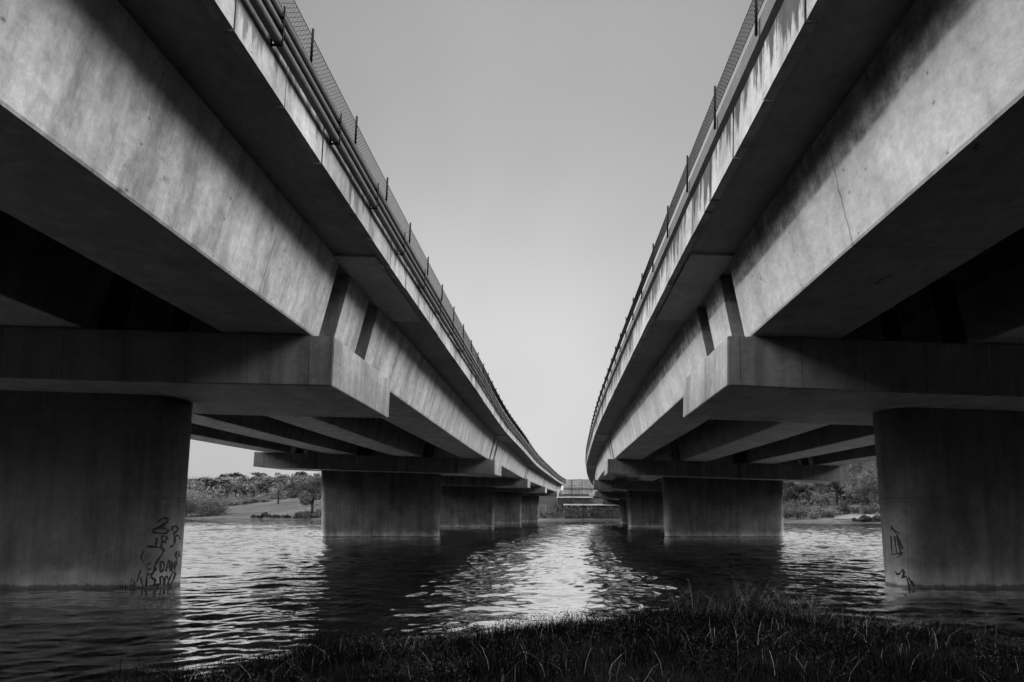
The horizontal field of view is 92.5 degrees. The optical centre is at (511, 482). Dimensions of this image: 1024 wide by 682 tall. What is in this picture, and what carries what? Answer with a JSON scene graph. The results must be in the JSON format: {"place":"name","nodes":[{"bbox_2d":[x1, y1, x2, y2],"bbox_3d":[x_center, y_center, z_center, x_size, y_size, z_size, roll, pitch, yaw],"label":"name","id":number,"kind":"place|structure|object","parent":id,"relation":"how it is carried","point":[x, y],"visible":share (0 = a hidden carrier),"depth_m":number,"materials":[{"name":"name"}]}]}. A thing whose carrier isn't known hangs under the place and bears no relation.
{"place":"outdoors","nodes":[
{"label":"outdoors","id":0,"kind":"place"},
{"bbox_2d":[232,511,270,516],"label":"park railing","id":1,"kind":"object","parent":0,"point":[246,514],"visible":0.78,"depth_m":225.49,"materials":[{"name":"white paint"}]},
{"bbox_2d":[0,519,1023,681],"bbox_3d":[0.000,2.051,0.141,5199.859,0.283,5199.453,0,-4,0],"label":"water","id":2,"kind":"structure","parent":0,"point":[252,585],"depth_m":13.06,"materials":[{"name":"grey liquid"}]},
{"bbox_2d":[0,0,565,589],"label":"road bridge","id":3,"kind":"structure","parent":2,"relation":"in","point":[202,238],"depth_m":12.37,"materials":[{"name":"concrete"}]},
{"bbox_2d":[278,0,565,480],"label":"chain link fence","id":4,"kind":"object","parent":3,"relation":"on","point":[453,315],"visible":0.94,"depth_m":12.49,"materials":[{"name":"metal"}]},
{"bbox_2d":[586,0,1023,590],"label":"road bridge","id":5,"kind":"structure","parent":2,"relation":"in","point":[832,290],"depth_m":12.34,"materials":[{"name":"concrete"}]},
{"bbox_2d":[585,0,763,461],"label":"chain link fence","id":6,"kind":"object","parent":5,"relation":"on","point":[693,156],"visible":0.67,"depth_m":11.78,"materials":[{"name":"metal"}]},
{"bbox_2d":[188,0,873,489],"label":"sky","id":7,"kind":"structure","parent":0,"point":[535,152],"materials":[{"name":"grey"}]},
{"bbox_2d":[185,490,880,523],"bbox_3d":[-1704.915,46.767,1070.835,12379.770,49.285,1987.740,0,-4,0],"label":"bank ground","id":8,"kind":"structure","parent":0,"point":[291,506],"depth_m":211.98,"materials":[{"name":"grey plant"}]},
{"bbox_2d":[193,483,210,490],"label":"tree","id":9,"kind":"object","parent":8,"relation":"on","point":[197,486],"visible":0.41,"depth_m":405.99,"materials":[{"name":"grey plant"}]},
{"bbox_2d":[185,489,231,516],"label":"bush","id":10,"kind":"object","parent":8,"relation":"on","point":[202,506],"visible":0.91,"depth_m":242.49,"materials":[{"name":"grey plant"}]},
{"bbox_2d":[199,477,226,490],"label":"tree","id":11,"kind":"object","parent":8,"relation":"on","point":[206,480],"visible":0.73,"depth_m":388.70,"materials":[{"name":"grey plant"}]},
{"bbox_2d":[214,476,232,481],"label":"tree","id":12,"kind":"object","parent":8,"relation":"on","point":[228,478],"visible":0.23,"depth_m":548.60,"materials":[{"name":"grey plant"}]},
{"bbox_2d":[218,484,232,497],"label":"tree","id":13,"kind":"object","parent":8,"relation":"on","point":[228,486],"visible":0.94,"depth_m":342.94,"materials":[{"name":"grey plant"}]},
{"bbox_2d":[219,473,231,476],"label":"tree","id":14,"kind":"object","parent":8,"relation":"on","point":[226,475],"visible":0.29,"depth_m":701.23,"materials":[{"name":"grey plant"}]},
{"bbox_2d":[229,481,240,496],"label":"tree","id":15,"kind":"object","parent":8,"relation":"on","point":[233,484],"visible":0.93,"depth_m":335.81,"materials":[{"name":"grey plant"}]},
{"bbox_2d":[227,472,248,477],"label":"tree","id":16,"kind":"object","parent":8,"relation":"on","point":[235,474],"visible":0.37,"depth_m":702.43,"materials":[{"name":"grey plant"}]},
{"bbox_2d":[236,485,248,494],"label":"tree","id":17,"kind":"object","parent":8,"relation":"on","point":[243,489],"visible":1,"depth_m":322.05,"materials":[{"name":"grey plant"}]},
{"bbox_2d":[238,477,256,485],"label":"tree","id":18,"kind":"object","parent":8,"relation":"on","point":[248,479],"visible":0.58,"depth_m":480.22,"materials":[{"name":"grey plant"}]},
{"bbox_2d":[186,473,314,499],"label":"scrub","id":19,"kind":"object","parent":8,"relation":"on","point":[208,493],"visible":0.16,"depth_m":375.61,"materials":[{"name":"grey plant"}]},
{"bbox_2d":[248,484,259,495],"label":"tree","id":20,"kind":"object","parent":8,"relation":"on","point":[250,490],"visible":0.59,"depth_m":326.88,"materials":[{"name":"grey plant"}]},
{"bbox_2d":[253,480,265,494],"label":"tree","id":21,"kind":"object","parent":8,"relation":"on","point":[261,490],"visible":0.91,"depth_m":316.32,"materials":[{"name":"grey plant"}]},
{"bbox_2d":[251,472,267,476],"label":"tree","id":22,"kind":"object","parent":8,"relation":"on","point":[257,474],"visible":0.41,"depth_m":701.86,"materials":[{"name":"grey plant"}]},
{"bbox_2d":[217,490,304,505],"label":"scrub","id":23,"kind":"object","parent":8,"relation":"on","point":[245,499],"visible":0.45,"depth_m":293.18,"materials":[{"name":"grey plant"}]},
{"bbox_2d":[254,475,271,481],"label":"tree","id":24,"kind":"object","parent":8,"relation":"on","point":[262,478],"visible":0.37,"depth_m":524.48,"materials":[{"name":"grey plant"}]},
{"bbox_2d":[257,512,270,518],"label":"shrub","id":25,"kind":"object","parent":8,"relation":"on","point":[263,514],"visible":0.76,"depth_m":200.84,"materials":[{"name":"grey plant"}]},
{"bbox_2d":[259,481,273,495],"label":"tree","id":26,"kind":"object","parent":8,"relation":"on","point":[266,486],"visible":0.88,"depth_m":316.82,"materials":[{"name":"grey plant"}]},
{"bbox_2d":[268,514,283,517],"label":"shrub","id":27,"kind":"object","parent":8,"relation":"on","point":[274,516],"visible":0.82,"depth_m":194.69,"materials":[{"name":"grey plant"}]},
{"bbox_2d":[270,478,283,485],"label":"tree","id":28,"kind":"object","parent":8,"relation":"on","point":[278,480],"visible":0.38,"depth_m":351.21,"materials":[{"name":"grey plant"}]},
{"bbox_2d":[268,482,286,503],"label":"tree","id":29,"kind":"object","parent":8,"relation":"on","point":[278,487],"visible":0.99,"depth_m":266.88,"materials":[{"name":"grey plant"}]},
{"bbox_2d":[274,472,289,481],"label":"tree","id":30,"kind":"object","parent":8,"relation":"on","point":[285,476],"visible":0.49,"depth_m":464.42,"materials":[{"name":"grey plant"}]},
{"bbox_2d":[278,514,293,517],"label":"shrub","id":31,"kind":"object","parent":8,"relation":"on","point":[286,516],"visible":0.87,"depth_m":188.99,"materials":[{"name":"grey plant"}]},
{"bbox_2d":[282,481,290,490],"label":"tree","id":32,"kind":"object","parent":8,"relation":"on","point":[285,485],"visible":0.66,"depth_m":323.12,"materials":[{"name":"grey plant"}]},
{"bbox_2d":[288,481,297,490],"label":"tree","id":33,"kind":"object","parent":8,"relation":"on","point":[293,484],"visible":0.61,"depth_m":327.78,"materials":[{"name":"grey plant"}]},
{"bbox_2d":[293,512,303,517],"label":"shrub","id":34,"kind":"object","parent":8,"relation":"on","point":[297,514],"visible":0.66,"depth_m":181.98,"materials":[{"name":"grey plant"}]},
{"bbox_2d":[292,471,310,477],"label":"tree","id":35,"kind":"object","parent":8,"relation":"on","point":[300,472],"visible":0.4,"depth_m":701.89,"materials":[{"name":"grey plant"}]},
{"bbox_2d":[287,476,320,513],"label":"tree","id":36,"kind":"object","parent":8,"relation":"on","point":[312,492],"visible":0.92,"depth_m":185.96,"materials":[{"name":"grey plant"}]},
{"bbox_2d":[294,509,320,519],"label":"scrub","id":37,"kind":"object","parent":8,"relation":"on","point":[308,513],"visible":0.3,"depth_m":184.75,"materials":[{"name":"grey plant"}]},
{"bbox_2d":[301,497,320,511],"bbox_3d":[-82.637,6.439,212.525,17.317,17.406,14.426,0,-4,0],"label":"bush","id":38,"kind":"object","parent":8,"relation":"on","point":[316,503],"visible":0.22,"depth_m":210.87,"materials":[{"name":"grey plant"}]},
{"bbox_2d":[303,513,320,518],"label":"shrub","id":39,"kind":"object","parent":8,"relation":"on","point":[315,515],"visible":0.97,"depth_m":175.75,"materials":[{"name":"grey plant"}]},
{"bbox_2d":[554,504,564,512],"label":"shrub","id":40,"kind":"object","parent":8,"relation":"on","point":[561,510],"visible":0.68,"depth_m":151.81,"materials":[{"name":"grey plant"}]},
{"bbox_2d":[557,497,592,503],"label":"terrace wall","id":41,"kind":"structure","parent":8,"relation":"on","point":[585,499],"depth_m":152.18,"materials":[{"name":"concrete"}]},
{"bbox_2d":[560,497,593,503],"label":"hedge","id":42,"kind":"object","parent":8,"relation":"on","point":[572,501],"visible":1,"depth_m":150.76,"materials":[{"name":"grey plant"}]},
{"bbox_2d":[559,479,597,495],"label":"abutment","id":43,"kind":"object","parent":8,"relation":"on","point":[582,487],"visible":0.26,"depth_m":155.16,"materials":[{"name":"concrete"}]},
{"bbox_2d":[539,519,619,520],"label":"quay wall","id":44,"kind":"structure","parent":8,"relation":"on","point":[579,519],"depth_m":146.00,"materials":[{"name":"grey concrete"}]},
{"bbox_2d":[539,510,565,518],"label":"shrub","id":45,"kind":"object","parent":44,"relation":"on","point":[552,513],"visible":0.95,"depth_m":147.49,"materials":[{"name":"grey plant"}]},
{"bbox_2d":[564,504,619,518],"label":"terrace wall","id":46,"kind":"structure","parent":8,"relation":"on","point":[616,513],"depth_m":149.54,"materials":[{"name":"concrete"}]},
{"bbox_2d":[565,505,592,518],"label":"creeper","id":47,"kind":"object","parent":46,"relation":"hanging from","point":[588,509],"visible":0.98,"depth_m":148.43,"materials":[{"name":"grey plant"}]},
{"bbox_2d":[592,506,613,517],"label":"creeper","id":48,"kind":"object","parent":46,"relation":"hanging from","point":[611,510],"visible":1,"depth_m":148.16,"materials":[{"name":"grey plant"}]},
{"bbox_2d":[783,498,805,516],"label":"bush","id":49,"kind":"object","parent":8,"relation":"on","point":[791,505],"visible":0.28,"depth_m":129.84,"materials":[{"name":"grey plant"}]},
{"bbox_2d":[783,482,813,504],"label":"tree","id":50,"kind":"object","parent":8,"relation":"on","point":[800,488],"visible":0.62,"depth_m":147.91,"materials":[{"name":"grey plant"}]},
{"bbox_2d":[783,506,817,519],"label":"bush","id":51,"kind":"object","parent":8,"relation":"on","point":[788,512],"visible":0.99,"depth_m":119.44,"materials":[{"name":"grey plant"}]},
{"bbox_2d":[798,482,834,508],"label":"tree","id":52,"kind":"object","parent":8,"relation":"on","point":[817,497],"visible":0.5,"depth_m":163.07,"materials":[{"name":"grey plant"}]},
{"bbox_2d":[800,504,839,517],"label":"bush","id":53,"kind":"object","parent":8,"relation":"on","point":[826,512],"visible":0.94,"depth_m":123.64,"materials":[{"name":"grey plant"}]},
{"bbox_2d":[806,484,844,501],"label":"tree","id":54,"kind":"object","parent":8,"relation":"on","point":[832,491],"visible":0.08,"depth_m":184.00,"materials":[{"name":"grey plant"}]},
{"bbox_2d":[783,482,879,509],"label":"scrub","id":55,"kind":"object","parent":8,"relation":"on","point":[831,502],"visible":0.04,"depth_m":181.41,"materials":[{"name":"grey plant"}]},
{"bbox_2d":[815,465,853,508],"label":"tree","id":56,"kind":"object","parent":8,"relation":"on","point":[837,487],"visible":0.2,"depth_m":152.85,"materials":[{"name":"grey plant"}]},
{"bbox_2d":[831,499,859,513],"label":"bush","id":57,"kind":"object","parent":8,"relation":"on","point":[844,507],"visible":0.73,"depth_m":137.27,"materials":[{"name":"grey plant"}]},
{"bbox_2d":[828,481,862,502],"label":"tree","id":58,"kind":"object","parent":8,"relation":"on","point":[845,494],"visible":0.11,"depth_m":182.70,"materials":[{"name":"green plant"}]},
{"bbox_2d":[839,461,878,512],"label":"willow tree","id":59,"kind":"object","parent":8,"relation":"on","point":[863,475],"visible":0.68,"depth_m":135.24,"materials":[{"name":"grey plant"}]},
{"bbox_2d":[852,515,871,520],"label":"bush","id":60,"kind":"object","parent":8,"relation":"on","point":[864,518],"visible":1,"depth_m":111.48,"materials":[{"name":"black plant"}]},
{"bbox_2d":[853,503,879,513],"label":"bush","id":61,"kind":"object","parent":8,"relation":"on","point":[867,508],"visible":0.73,"depth_m":131.11,"materials":[{"name":"grey plant"}]},
{"bbox_2d":[871,515,880,520],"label":"bush","id":62,"kind":"object","parent":8,"relation":"on","point":[876,517],"visible":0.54,"depth_m":110.78,"materials":[{"name":"grey plant"}]},
{"bbox_2d":[87,603,1023,681],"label":"bank ground","id":63,"kind":"structure","parent":0,"point":[664,678],"depth_m":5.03,"materials":[{"name":"black plant"}]},
{"bbox_2d":[318,634,469,654],"bbox_3d":[-1.612,2.180,6.497,1.972,0.536,1.336,1,-4,-16],"label":"reed tuft","id":64,"kind":"object","parent":63,"relation":"on","point":[406,643],"visible":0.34,"depth_m":6.32,"materials":[{"name":"plant"}]},
{"bbox_2d":[54,579,1023,681],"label":"grass","id":65,"kind":"structure","parent":63,"relation":"on","point":[336,656],"depth_m":5.44,"materials":[{"name":"plant"}]},
{"bbox_2d":[580,612,714,625],"bbox_3d":[2.241,2.379,8.242,2.616,0.582,1.270,0,-4,0],"label":"reed tuft","id":66,"kind":"object","parent":63,"relation":"on","point":[637,619],"visible":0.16,"depth_m":8.15,"materials":[{"name":"plant"}]},
{"bbox_2d":[617,580,743,618],"bbox_3d":[2.983,2.228,8.934,2.742,0.973,1.815,-1,-4,12],"label":"reed tuft","id":67,"kind":"object","parent":63,"relation":"on","point":[688,606],"visible":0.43,"depth_m":8.77,"materials":[{"name":"plant"}]},
{"bbox_2d":[672,573,815,620],"bbox_3d":[4.151,2.134,8.827,2.396,1.147,2.391,4,-5,-44],"label":"reed tuft","id":68,"kind":"object","parent":63,"relation":"on","point":[739,600],"visible":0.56,"depth_m":8.65,"materials":[{"name":"plant"}]},
{"bbox_2d":[742,584,876,625],"bbox_3d":[4.999,2.151,8.486,2.637,1.069,1.985,0,-4,0],"label":"reed tuft","id":69,"kind":"object","parent":63,"relation":"on","point":[807,607],"visible":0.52,"depth_m":8.36,"materials":[{"name":"black plant"}]},
{"bbox_2d":[777,606,915,628],"bbox_3d":[5.908,2.306,7.704,3.034,0.660,1.428,-1,-4,15],"label":"reed tuft","id":70,"kind":"object","parent":63,"relation":"on","point":[848,620],"visible":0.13,"depth_m":7.79,"materials":[{"name":"plant"}]},
{"bbox_2d":[833,512,879,518],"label":"sand path","id":71,"kind":"structure","parent":0,"point":[853,515],"depth_m":126.14,"materials":[{"name":"grey sand"}]}
]}

